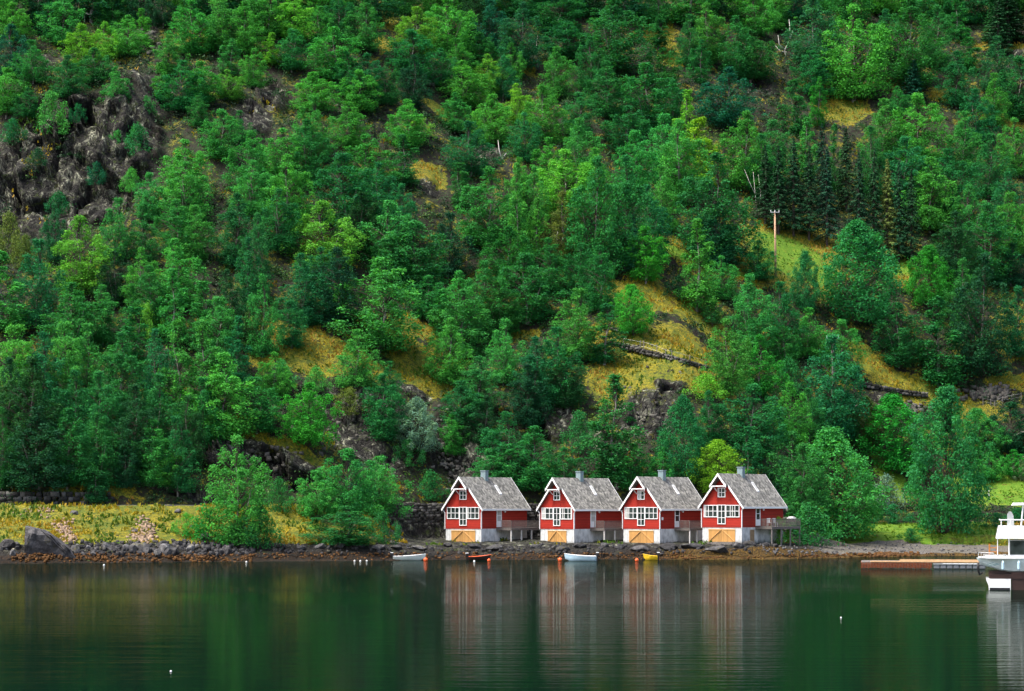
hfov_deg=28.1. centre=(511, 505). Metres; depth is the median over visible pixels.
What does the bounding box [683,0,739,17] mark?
birch tree
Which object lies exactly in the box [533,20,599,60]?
birch tree
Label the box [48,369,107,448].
birch tree
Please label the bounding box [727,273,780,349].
birch tree
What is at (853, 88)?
birch tree
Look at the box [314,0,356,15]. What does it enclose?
birch tree
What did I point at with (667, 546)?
boulder
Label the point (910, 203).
spruce tree
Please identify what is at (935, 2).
birch tree
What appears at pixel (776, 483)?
birch tree
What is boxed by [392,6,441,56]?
birch tree
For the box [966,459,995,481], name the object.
spreading tree
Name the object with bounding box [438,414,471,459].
birch tree
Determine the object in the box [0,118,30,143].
bush
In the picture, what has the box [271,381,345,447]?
spreading tree
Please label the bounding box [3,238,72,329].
birch tree
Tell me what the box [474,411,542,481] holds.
birch tree
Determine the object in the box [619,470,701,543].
boathouse
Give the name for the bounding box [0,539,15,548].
boulder
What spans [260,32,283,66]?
slender birch
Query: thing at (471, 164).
birch tree
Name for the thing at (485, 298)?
birch tree
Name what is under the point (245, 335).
birch tree
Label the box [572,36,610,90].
birch tree
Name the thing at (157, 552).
boulder
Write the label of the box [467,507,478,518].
window
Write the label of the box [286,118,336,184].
birch tree
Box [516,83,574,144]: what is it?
birch tree
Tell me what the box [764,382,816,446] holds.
birch tree
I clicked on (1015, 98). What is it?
birch tree
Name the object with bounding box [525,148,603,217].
birch tree
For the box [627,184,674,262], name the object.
birch tree
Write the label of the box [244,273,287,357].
birch tree
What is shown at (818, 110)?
slender birch
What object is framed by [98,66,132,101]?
birch tree
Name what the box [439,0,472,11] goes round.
slender birch
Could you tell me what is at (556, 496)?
window
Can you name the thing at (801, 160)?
slender birch
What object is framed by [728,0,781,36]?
birch tree
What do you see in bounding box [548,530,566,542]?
boat door
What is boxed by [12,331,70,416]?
birch tree
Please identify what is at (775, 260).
utility pole
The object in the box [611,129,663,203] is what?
birch tree
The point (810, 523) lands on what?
bush
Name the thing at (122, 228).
birch tree
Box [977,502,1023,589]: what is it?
catamaran
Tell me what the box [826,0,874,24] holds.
birch tree
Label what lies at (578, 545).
boulder
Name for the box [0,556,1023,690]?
water
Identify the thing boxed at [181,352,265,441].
birch tree
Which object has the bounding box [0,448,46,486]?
birch tree
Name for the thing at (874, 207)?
spruce tree
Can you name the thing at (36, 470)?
birch tree
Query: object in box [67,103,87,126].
bush
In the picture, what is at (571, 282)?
birch tree
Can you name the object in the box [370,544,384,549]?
boulder
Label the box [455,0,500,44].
birch tree
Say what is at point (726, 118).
birch tree
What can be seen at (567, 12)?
birch tree
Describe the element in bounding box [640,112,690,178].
birch tree
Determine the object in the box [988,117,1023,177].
birch tree
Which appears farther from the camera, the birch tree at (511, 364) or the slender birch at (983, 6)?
the slender birch at (983, 6)
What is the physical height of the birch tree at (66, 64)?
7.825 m
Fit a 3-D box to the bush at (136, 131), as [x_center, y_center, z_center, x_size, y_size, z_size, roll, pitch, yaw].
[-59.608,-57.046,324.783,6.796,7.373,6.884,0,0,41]
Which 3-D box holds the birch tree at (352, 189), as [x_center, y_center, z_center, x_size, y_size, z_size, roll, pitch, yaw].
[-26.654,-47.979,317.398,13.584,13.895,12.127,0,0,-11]
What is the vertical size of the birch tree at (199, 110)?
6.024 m
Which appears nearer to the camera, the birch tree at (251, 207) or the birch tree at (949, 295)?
the birch tree at (251, 207)
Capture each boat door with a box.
[451,530,474,541]
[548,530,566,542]
[629,530,653,542]
[708,529,734,541]
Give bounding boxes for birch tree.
[0,0,29,22]
[0,2,37,44]
[0,23,35,75]
[0,66,31,118]
[0,322,53,410]
[0,356,30,440]
[0,356,69,456]
[0,404,78,491]
[0,406,23,489]
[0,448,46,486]
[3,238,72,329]
[6,39,55,83]
[10,87,40,120]
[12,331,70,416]
[14,0,48,22]
[24,281,114,351]
[31,407,104,489]
[31,449,84,487]
[35,0,91,46]
[38,203,68,262]
[43,0,84,15]
[43,215,119,294]
[43,319,92,403]
[44,55,91,97]
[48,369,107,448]
[55,23,106,68]
[58,321,117,403]
[71,412,126,489]
[72,370,126,456]
[74,47,119,83]
[86,284,126,345]
[88,331,152,418]
[90,21,122,59]
[91,0,129,28]
[91,250,133,309]
[92,197,143,261]
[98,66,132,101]
[102,14,153,55]
[109,440,142,487]
[111,383,165,471]
[113,0,158,25]
[116,247,161,306]
[118,264,171,324]
[128,328,182,411]
[128,372,187,452]
[129,418,177,488]
[133,172,169,220]
[142,0,182,27]
[145,442,190,486]
[146,199,199,257]
[147,34,191,74]
[147,238,209,308]
[147,415,204,496]
[152,59,209,112]
[152,159,215,224]
[154,138,214,197]
[157,0,188,11]
[166,0,217,56]
[166,394,206,467]
[176,204,218,262]
[177,376,230,449]
[180,60,224,103]
[181,95,214,127]
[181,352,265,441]
[188,295,246,364]
[195,433,276,545]
[196,108,247,159]
[197,0,247,53]
[206,268,248,340]
[208,192,263,268]
[210,69,246,100]
[217,0,266,55]
[218,130,272,192]
[223,0,257,19]
[225,375,286,433]
[226,109,255,145]
[226,159,274,217]
[233,303,263,348]
[235,212,275,298]
[238,48,271,88]
[243,0,298,38]
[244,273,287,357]
[254,351,296,397]
[255,127,310,186]
[255,152,316,228]
[257,188,302,253]
[264,0,320,40]
[269,300,309,348]
[271,29,311,71]
[272,252,333,325]
[279,200,369,270]
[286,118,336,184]
[288,71,344,111]
[288,95,342,158]
[292,0,345,23]
[299,246,363,327]
[300,26,363,79]
[300,246,338,292]
[301,150,386,231]
[302,5,336,44]
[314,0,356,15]
[317,0,356,39]
[322,256,429,354]
[326,329,385,387]
[328,101,372,148]
[330,51,364,94]
[332,133,401,194]
[332,191,386,258]
[335,69,384,112]
[341,0,392,52]
[346,53,390,100]
[349,0,404,23]
[353,199,418,281]
[355,162,399,224]
[356,373,410,440]
[370,361,404,395]
[371,61,402,105]
[373,220,456,293]
[377,98,430,147]
[381,28,443,80]
[382,183,421,240]
[383,0,426,15]
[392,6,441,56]
[395,54,434,109]
[405,275,453,322]
[417,0,478,55]
[418,0,461,21]
[420,317,480,385]
[424,212,478,279]
[425,47,459,86]
[426,288,501,357]
[431,270,492,337]
[431,379,488,428]
[434,38,482,76]
[435,60,494,106]
[437,92,474,133]
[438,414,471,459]
[440,119,506,177]
[450,355,507,408]
[453,166,532,247]
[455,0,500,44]
[460,260,517,331]
[460,395,509,445]
[461,92,521,146]
[463,32,499,69]
[465,0,503,10]
[465,0,521,53]
[468,448,515,476]
[471,281,526,338]
[472,53,505,93]
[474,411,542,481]
[476,225,541,285]
[478,318,526,384]
[485,47,522,101]
[485,251,568,325]
[495,0,539,17]
[495,1,550,69]
[495,425,574,491]
[496,28,526,71]
[499,42,526,81]
[499,83,535,125]
[500,111,546,163]
[500,156,538,220]
[500,363,554,428]
[511,336,559,409]
[514,166,552,230]
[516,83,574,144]
[518,0,549,6]
[521,237,569,293]
[524,325,590,405]
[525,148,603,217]
[526,0,599,34]
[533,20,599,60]
[535,189,582,262]
[537,45,579,98]
[537,447,588,492]
[540,0,593,16]
[543,357,588,408]
[544,287,617,359]
[555,91,602,138]
[556,242,606,300]
[558,116,610,186]
[562,155,634,274]
[568,245,623,312]
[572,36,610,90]
[573,0,661,75]
[574,0,620,17]
[580,147,611,209]
[582,60,630,118]
[597,154,658,268]
[599,105,654,155]
[610,62,680,132]
[610,443,654,490]
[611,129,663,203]
[618,226,673,283]
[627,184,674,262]
[636,47,690,91]
[639,0,684,26]
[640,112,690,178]
[640,164,685,231]
[641,118,711,206]
[646,447,683,476]
[655,78,692,126]
[670,14,709,67]
[673,151,774,261]
[676,1,730,63]
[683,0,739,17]
[685,389,729,447]
[687,202,754,268]
[693,66,769,130]
[699,317,752,396]
[703,255,739,299]
[709,15,758,79]
[714,110,780,190]
[715,383,798,460]
[723,28,777,82]
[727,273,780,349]
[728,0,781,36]
[732,334,793,397]
[739,240,781,281]
[744,132,784,197]
[746,0,795,20]
[748,118,794,185]
[755,281,812,350]
[756,0,797,30]
[757,430,828,509]
[763,460,805,510]
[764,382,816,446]
[765,0,824,23]
[765,326,802,369]
[772,0,847,75]
[775,442,833,531]
[787,50,839,94]
[791,307,825,358]
[792,387,830,441]
[799,333,873,438]
[805,3,893,101]
[812,0,839,9]
[813,319,868,378]
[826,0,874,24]
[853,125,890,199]
[856,98,906,164]
[859,0,903,16]
[864,8,903,63]
[865,0,963,86]
[867,302,926,367]
[878,135,938,207]
[881,92,955,168]
[886,86,913,116]
[889,0,927,13]
[895,156,964,232]
[917,4,960,67]
[920,0,994,24]
[921,0,963,16]
[926,148,986,213]
[931,50,980,108]
[931,210,982,284]
[937,258,986,329]
[940,109,983,175]
[943,202,1021,283]
[944,252,1023,376]
[947,183,989,250]
[956,88,1002,143]
[960,133,1017,198]
[972,34,1018,90]
[973,72,1012,127]
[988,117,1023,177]
[988,190,1023,254]
[989,171,1023,228]
[991,55,1023,120]
[993,0,1023,11]
[993,242,1023,286]
[993,285,1023,357]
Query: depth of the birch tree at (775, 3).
421.60 m
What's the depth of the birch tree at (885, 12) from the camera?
414.14 m
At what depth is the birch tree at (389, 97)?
352.20 m
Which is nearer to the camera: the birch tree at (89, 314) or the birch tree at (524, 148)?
the birch tree at (89, 314)
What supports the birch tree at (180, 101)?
on the hillside
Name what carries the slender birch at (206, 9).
on the hillside
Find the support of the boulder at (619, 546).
on the hillside
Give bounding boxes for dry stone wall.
[0,491,114,503]
[382,503,789,538]
[610,342,713,370]
[859,382,928,397]
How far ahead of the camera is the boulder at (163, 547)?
235.01 m
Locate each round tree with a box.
[389,397,443,451]
[608,284,657,335]
[653,393,709,484]
[685,439,748,492]
[786,249,820,310]
[787,425,894,538]
[815,218,904,324]
[839,393,861,441]
[850,395,890,446]
[851,393,943,473]
[896,383,995,533]
[902,244,956,307]
[949,407,1012,459]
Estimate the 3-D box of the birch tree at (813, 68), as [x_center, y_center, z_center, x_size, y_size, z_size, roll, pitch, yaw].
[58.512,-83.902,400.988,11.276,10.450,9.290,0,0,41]
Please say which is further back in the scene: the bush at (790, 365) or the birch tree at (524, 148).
the birch tree at (524, 148)
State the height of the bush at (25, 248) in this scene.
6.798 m
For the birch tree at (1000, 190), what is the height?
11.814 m
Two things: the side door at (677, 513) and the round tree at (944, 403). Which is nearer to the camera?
the side door at (677, 513)
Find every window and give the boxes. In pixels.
[447,507,458,518]
[459,491,466,499]
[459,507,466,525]
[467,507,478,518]
[542,508,552,518]
[553,491,559,499]
[553,507,559,525]
[560,508,571,518]
[625,507,636,518]
[637,490,644,499]
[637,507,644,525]
[645,507,657,518]
[704,505,716,516]
[717,505,725,523]
[718,488,725,496]
[726,505,739,516]
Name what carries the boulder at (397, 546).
on the hillside
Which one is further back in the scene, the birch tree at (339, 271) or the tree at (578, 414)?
the birch tree at (339, 271)
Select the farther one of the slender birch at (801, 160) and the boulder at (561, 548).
the slender birch at (801, 160)
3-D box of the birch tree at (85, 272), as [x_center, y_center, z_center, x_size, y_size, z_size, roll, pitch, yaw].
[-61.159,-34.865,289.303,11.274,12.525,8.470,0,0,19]
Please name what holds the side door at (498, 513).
in the boathouse at (483, 507)
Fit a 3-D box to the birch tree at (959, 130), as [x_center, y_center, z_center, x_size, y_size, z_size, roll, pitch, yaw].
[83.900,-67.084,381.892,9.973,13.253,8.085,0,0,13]
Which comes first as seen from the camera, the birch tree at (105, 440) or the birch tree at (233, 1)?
the birch tree at (105, 440)
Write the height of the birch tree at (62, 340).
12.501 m
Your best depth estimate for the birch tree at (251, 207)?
312.27 m
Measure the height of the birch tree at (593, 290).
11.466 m
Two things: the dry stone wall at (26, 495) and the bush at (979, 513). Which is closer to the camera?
the dry stone wall at (26, 495)
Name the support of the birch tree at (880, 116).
on the hillside
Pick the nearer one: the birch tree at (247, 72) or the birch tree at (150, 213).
the birch tree at (150, 213)
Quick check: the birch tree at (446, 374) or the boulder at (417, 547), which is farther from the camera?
the birch tree at (446, 374)
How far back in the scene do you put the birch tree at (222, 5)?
354.69 m
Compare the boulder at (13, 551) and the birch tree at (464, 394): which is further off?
the birch tree at (464, 394)
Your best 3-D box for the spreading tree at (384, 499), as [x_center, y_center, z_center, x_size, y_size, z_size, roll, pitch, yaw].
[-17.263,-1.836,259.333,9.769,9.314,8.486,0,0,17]
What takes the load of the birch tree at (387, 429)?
on the hillside
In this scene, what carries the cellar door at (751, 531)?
in the boathouse at (740, 506)
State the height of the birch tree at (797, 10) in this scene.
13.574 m
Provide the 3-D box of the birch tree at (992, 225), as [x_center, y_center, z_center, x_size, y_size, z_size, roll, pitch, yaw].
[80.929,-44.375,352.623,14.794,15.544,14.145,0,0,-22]
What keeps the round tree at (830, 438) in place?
on the hillside
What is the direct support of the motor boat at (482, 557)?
on the water
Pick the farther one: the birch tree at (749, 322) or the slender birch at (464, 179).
the slender birch at (464, 179)
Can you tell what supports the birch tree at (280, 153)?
on the hillside
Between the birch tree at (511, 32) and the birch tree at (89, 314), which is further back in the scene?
the birch tree at (511, 32)
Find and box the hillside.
[0,0,1023,563]
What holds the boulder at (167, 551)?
on the hillside
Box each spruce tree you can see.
[620,214,643,274]
[754,145,779,223]
[764,146,791,234]
[780,137,811,236]
[794,145,821,240]
[811,123,831,206]
[811,148,841,245]
[832,128,859,211]
[845,152,872,255]
[860,148,886,262]
[875,158,904,260]
[887,161,909,262]
[894,169,923,261]
[900,60,927,97]
[980,6,995,42]
[981,0,1014,59]
[985,0,1023,43]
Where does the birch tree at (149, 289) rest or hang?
on the hillside
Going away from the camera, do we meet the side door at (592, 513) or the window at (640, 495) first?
the window at (640, 495)
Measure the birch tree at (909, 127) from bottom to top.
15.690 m
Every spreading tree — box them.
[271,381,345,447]
[289,469,344,518]
[302,447,387,518]
[341,454,413,518]
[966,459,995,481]
[974,452,1011,480]
[981,401,1023,453]
[995,449,1023,477]
[1011,456,1023,480]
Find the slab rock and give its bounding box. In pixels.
[24,526,75,557]
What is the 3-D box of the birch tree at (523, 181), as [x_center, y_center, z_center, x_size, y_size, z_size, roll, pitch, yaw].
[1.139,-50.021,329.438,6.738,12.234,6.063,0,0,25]
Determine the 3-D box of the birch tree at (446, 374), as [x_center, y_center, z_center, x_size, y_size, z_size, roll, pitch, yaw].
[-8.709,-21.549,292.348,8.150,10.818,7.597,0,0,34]
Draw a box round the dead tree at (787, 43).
[777,22,792,55]
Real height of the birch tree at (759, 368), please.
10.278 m
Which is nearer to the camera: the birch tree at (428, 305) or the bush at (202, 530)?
the bush at (202, 530)
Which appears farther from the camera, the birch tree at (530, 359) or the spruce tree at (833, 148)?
the spruce tree at (833, 148)
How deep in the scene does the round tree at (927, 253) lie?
342.69 m
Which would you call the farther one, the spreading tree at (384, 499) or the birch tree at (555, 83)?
the birch tree at (555, 83)
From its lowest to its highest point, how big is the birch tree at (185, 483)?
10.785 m
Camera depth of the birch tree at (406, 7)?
384.60 m
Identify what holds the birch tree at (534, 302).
on the hillside
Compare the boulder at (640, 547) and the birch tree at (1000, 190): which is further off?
the birch tree at (1000, 190)
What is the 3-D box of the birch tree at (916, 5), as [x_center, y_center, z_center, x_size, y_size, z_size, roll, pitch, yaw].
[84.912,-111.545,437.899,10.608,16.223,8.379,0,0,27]
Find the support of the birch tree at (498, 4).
on the hillside
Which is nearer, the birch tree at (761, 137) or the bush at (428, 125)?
the bush at (428, 125)
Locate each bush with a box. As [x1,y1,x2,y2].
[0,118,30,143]
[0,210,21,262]
[10,233,44,268]
[24,147,47,166]
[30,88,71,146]
[43,190,77,214]
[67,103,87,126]
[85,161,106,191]
[108,130,127,143]
[116,167,141,192]
[123,121,157,156]
[132,300,167,338]
[140,95,157,113]
[171,512,199,534]
[181,506,235,541]
[232,506,287,548]
[261,476,295,512]
[264,358,300,383]
[295,506,384,545]
[302,365,333,391]
[332,386,373,414]
[338,459,379,504]
[362,509,401,544]
[391,438,426,467]
[400,117,436,139]
[416,469,450,500]
[465,112,484,133]
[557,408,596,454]
[661,274,695,300]
[678,373,731,398]
[700,302,727,326]
[769,516,792,543]
[774,356,808,395]
[783,502,855,545]
[848,493,885,522]
[871,474,909,512]
[872,503,915,523]
[897,528,923,542]
[970,503,991,517]
[974,512,1019,527]
[998,508,1023,522]
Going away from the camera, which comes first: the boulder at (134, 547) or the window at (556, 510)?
the boulder at (134, 547)
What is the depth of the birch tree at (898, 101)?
395.61 m
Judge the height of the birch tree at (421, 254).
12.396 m
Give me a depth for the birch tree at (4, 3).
360.99 m
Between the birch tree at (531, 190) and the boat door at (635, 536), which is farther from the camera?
the birch tree at (531, 190)
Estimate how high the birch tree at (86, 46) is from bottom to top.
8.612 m
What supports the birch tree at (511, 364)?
on the hillside
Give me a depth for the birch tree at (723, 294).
326.46 m
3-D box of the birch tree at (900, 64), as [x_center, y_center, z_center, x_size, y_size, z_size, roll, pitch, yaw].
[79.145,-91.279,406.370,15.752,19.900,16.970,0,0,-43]
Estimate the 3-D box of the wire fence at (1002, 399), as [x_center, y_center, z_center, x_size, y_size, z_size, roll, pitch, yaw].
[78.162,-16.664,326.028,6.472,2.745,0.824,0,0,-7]
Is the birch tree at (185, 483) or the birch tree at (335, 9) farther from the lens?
the birch tree at (335, 9)
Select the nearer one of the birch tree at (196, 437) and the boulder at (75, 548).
the boulder at (75, 548)
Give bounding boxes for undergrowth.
[0,0,1023,525]
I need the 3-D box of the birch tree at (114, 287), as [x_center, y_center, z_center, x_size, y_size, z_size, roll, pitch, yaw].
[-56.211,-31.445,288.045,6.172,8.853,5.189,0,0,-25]
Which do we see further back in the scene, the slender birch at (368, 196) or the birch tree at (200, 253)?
the slender birch at (368, 196)
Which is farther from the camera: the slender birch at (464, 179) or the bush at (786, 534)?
the slender birch at (464, 179)
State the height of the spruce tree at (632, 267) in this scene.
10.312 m
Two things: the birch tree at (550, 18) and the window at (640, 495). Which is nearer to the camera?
the window at (640, 495)
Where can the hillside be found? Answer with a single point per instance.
(90, 140)
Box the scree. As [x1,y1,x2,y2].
[129,22,1023,490]
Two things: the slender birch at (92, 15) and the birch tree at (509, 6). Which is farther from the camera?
the birch tree at (509, 6)
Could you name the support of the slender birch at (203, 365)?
on the hillside
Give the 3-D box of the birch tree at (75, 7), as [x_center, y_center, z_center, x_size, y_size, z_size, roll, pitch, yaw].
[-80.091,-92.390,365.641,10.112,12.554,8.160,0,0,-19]
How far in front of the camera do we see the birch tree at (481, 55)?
380.52 m
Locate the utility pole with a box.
[770,211,778,277]
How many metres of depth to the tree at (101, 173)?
320.12 m
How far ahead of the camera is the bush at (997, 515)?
288.78 m
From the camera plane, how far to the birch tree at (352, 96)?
348.54 m
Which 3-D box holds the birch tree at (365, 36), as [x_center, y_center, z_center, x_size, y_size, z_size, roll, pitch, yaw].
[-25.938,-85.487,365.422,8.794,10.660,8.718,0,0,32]
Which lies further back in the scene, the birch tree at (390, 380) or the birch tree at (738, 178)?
the birch tree at (738, 178)
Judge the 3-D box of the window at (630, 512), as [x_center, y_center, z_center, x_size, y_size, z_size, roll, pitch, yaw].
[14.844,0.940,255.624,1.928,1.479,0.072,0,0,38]
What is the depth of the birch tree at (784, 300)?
321.18 m
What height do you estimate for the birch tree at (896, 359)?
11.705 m
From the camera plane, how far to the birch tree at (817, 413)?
304.21 m
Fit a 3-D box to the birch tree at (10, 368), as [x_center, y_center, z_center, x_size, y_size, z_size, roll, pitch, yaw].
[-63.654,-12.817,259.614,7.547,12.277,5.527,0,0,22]
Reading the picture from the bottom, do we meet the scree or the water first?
the water
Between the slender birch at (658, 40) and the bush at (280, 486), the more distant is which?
the slender birch at (658, 40)
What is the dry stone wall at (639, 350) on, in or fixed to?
on the hillside
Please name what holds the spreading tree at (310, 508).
on the hillside
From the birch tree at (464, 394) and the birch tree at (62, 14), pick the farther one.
the birch tree at (62, 14)
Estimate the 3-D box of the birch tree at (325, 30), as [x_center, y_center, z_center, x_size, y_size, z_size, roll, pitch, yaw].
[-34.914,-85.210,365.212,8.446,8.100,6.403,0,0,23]
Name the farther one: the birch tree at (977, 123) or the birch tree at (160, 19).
the birch tree at (977, 123)
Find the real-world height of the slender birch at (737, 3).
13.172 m
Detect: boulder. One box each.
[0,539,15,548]
[10,548,17,554]
[70,510,77,514]
[70,545,79,553]
[102,542,110,548]
[129,545,136,551]
[138,542,151,552]
[154,549,161,556]
[156,540,168,547]
[158,544,171,550]
[162,548,171,555]
[170,547,176,555]
[186,544,194,551]
[222,545,231,555]
[276,543,285,547]
[296,545,305,549]
[313,543,326,548]
[334,543,344,547]
[352,544,364,547]
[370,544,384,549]
[391,545,402,548]
[411,545,425,549]
[467,543,480,547]
[487,544,501,549]
[555,546,569,551]
[574,543,586,547]
[600,542,608,547]
[615,544,624,549]
[630,545,647,550]
[659,543,677,550]
[681,543,701,548]
[704,545,728,552]
[732,542,743,547]
[742,540,756,545]
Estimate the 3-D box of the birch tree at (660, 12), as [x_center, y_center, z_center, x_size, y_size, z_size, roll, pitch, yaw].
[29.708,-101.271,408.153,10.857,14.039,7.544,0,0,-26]
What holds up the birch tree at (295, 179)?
on the hillside
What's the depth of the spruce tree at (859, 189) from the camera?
350.59 m
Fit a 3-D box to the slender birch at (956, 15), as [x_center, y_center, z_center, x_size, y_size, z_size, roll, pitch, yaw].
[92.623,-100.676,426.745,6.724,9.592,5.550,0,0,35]
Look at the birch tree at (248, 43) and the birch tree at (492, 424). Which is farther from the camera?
the birch tree at (248, 43)
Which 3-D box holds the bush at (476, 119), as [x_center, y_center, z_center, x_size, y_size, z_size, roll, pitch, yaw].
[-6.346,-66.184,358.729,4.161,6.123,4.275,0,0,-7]
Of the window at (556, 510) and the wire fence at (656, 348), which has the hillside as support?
the wire fence at (656, 348)
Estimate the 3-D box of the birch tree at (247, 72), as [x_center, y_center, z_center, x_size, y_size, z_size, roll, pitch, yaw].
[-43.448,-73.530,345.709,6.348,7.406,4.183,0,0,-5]
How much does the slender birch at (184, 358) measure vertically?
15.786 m
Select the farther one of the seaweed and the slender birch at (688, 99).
the slender birch at (688, 99)
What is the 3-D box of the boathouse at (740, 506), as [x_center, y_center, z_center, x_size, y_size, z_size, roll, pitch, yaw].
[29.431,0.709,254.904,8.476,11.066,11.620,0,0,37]
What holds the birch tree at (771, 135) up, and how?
on the hillside
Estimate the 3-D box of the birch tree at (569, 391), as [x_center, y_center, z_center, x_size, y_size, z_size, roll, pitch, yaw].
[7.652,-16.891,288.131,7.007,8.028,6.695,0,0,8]
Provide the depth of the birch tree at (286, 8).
361.18 m
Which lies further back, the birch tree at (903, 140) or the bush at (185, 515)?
the birch tree at (903, 140)
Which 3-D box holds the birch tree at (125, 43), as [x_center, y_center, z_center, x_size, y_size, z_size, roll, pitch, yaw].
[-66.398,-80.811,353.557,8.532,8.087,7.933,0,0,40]
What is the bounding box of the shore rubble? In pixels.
[68,539,765,556]
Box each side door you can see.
[496,511,501,526]
[590,511,595,526]
[675,511,679,526]
[756,509,759,525]
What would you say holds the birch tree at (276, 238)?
on the hillside
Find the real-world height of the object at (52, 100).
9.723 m
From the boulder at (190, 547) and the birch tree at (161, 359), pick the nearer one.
the boulder at (190, 547)
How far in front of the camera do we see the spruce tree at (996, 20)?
422.25 m
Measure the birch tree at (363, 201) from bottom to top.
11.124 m
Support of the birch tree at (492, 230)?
on the hillside
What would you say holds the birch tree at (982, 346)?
on the hillside
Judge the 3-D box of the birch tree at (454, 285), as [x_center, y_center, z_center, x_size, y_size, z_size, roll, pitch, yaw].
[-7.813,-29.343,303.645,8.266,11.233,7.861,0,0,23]
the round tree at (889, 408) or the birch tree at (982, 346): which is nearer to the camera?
the round tree at (889, 408)
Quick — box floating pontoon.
[933,563,985,568]
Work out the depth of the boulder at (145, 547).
234.60 m
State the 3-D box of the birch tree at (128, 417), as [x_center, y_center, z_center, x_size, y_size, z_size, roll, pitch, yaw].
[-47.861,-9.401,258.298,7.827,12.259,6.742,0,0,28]
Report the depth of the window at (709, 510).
252.57 m
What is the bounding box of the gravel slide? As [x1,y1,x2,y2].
[13,507,158,543]
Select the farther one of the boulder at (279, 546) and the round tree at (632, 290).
the round tree at (632, 290)
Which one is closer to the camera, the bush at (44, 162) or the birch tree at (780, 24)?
the bush at (44, 162)
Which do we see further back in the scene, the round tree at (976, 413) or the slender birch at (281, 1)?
the slender birch at (281, 1)
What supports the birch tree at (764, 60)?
on the hillside
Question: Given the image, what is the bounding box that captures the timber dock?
[861,559,978,568]
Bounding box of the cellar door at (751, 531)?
[750,530,753,541]
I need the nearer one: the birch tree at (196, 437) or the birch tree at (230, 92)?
the birch tree at (196, 437)
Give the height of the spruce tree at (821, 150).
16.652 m
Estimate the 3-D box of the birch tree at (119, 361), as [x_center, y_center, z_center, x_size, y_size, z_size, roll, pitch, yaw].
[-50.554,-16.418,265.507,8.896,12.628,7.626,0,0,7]
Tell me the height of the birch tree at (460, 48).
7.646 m
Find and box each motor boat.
[390,552,425,559]
[465,553,490,559]
[564,552,598,560]
[643,552,659,559]
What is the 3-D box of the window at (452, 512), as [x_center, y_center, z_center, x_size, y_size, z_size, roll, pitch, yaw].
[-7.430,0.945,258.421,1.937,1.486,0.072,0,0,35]
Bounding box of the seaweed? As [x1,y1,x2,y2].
[11,551,932,562]
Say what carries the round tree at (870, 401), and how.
on the hillside
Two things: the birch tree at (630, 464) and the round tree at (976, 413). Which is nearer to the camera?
the birch tree at (630, 464)
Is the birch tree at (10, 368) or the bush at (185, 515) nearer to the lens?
the bush at (185, 515)
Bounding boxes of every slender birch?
[0,250,33,332]
[31,0,66,37]
[64,290,91,349]
[74,0,126,23]
[81,450,108,503]
[114,306,149,373]
[127,203,160,262]
[131,8,153,46]
[146,267,194,346]
[150,62,171,101]
[156,316,199,427]
[175,319,220,419]
[181,0,240,18]
[185,280,216,352]
[217,38,243,75]
[221,315,258,394]
[233,236,261,311]
[235,0,280,19]
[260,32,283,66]
[268,0,314,15]
[353,193,382,244]
[385,134,423,186]
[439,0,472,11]
[446,162,471,209]
[506,162,531,264]
[525,197,551,263]
[526,137,561,181]
[579,373,647,489]
[581,303,632,364]
[599,0,652,18]
[647,18,671,49]
[666,0,722,27]
[668,89,702,154]
[672,217,720,312]
[678,116,721,186]
[685,39,714,83]
[724,0,766,22]
[732,426,766,473]
[776,78,811,133]
[790,117,818,179]
[806,76,828,126]
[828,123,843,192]
[911,295,971,387]
[935,231,960,281]
[941,0,968,40]
[956,28,985,72]
[969,0,1018,17]
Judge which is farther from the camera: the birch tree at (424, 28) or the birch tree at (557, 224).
the birch tree at (424, 28)
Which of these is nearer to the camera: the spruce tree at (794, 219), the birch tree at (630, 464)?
the birch tree at (630, 464)
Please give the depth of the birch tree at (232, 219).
299.51 m
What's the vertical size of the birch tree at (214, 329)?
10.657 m
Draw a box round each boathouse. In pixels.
[441,470,540,541]
[536,471,622,542]
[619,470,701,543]
[698,467,800,545]
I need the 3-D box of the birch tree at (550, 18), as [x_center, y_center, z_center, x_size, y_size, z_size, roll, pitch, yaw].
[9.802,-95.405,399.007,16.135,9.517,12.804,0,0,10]
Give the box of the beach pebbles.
[762,536,984,555]
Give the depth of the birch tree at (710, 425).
282.07 m
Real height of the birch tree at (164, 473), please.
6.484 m
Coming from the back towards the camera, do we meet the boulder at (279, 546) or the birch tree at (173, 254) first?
the birch tree at (173, 254)
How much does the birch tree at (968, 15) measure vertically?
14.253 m
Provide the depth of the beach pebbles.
263.47 m
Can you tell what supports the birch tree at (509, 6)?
on the hillside
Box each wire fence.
[623,338,702,364]
[983,392,1021,405]
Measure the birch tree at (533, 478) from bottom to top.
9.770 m
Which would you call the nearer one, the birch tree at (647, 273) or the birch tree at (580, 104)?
the birch tree at (647, 273)
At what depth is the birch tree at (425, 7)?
387.47 m
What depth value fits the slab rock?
229.82 m
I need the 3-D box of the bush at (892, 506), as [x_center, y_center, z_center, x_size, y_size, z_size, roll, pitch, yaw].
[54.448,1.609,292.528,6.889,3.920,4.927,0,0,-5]
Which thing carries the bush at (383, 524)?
on the hillside
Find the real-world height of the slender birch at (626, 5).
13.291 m
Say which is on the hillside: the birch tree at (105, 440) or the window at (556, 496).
the birch tree at (105, 440)
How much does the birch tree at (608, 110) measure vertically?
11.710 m
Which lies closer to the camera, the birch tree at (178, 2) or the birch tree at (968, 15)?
the birch tree at (178, 2)
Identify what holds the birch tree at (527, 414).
on the hillside
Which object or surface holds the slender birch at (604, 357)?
on the hillside
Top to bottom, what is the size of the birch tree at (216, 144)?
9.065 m
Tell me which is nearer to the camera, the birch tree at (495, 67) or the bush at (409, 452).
the bush at (409, 452)

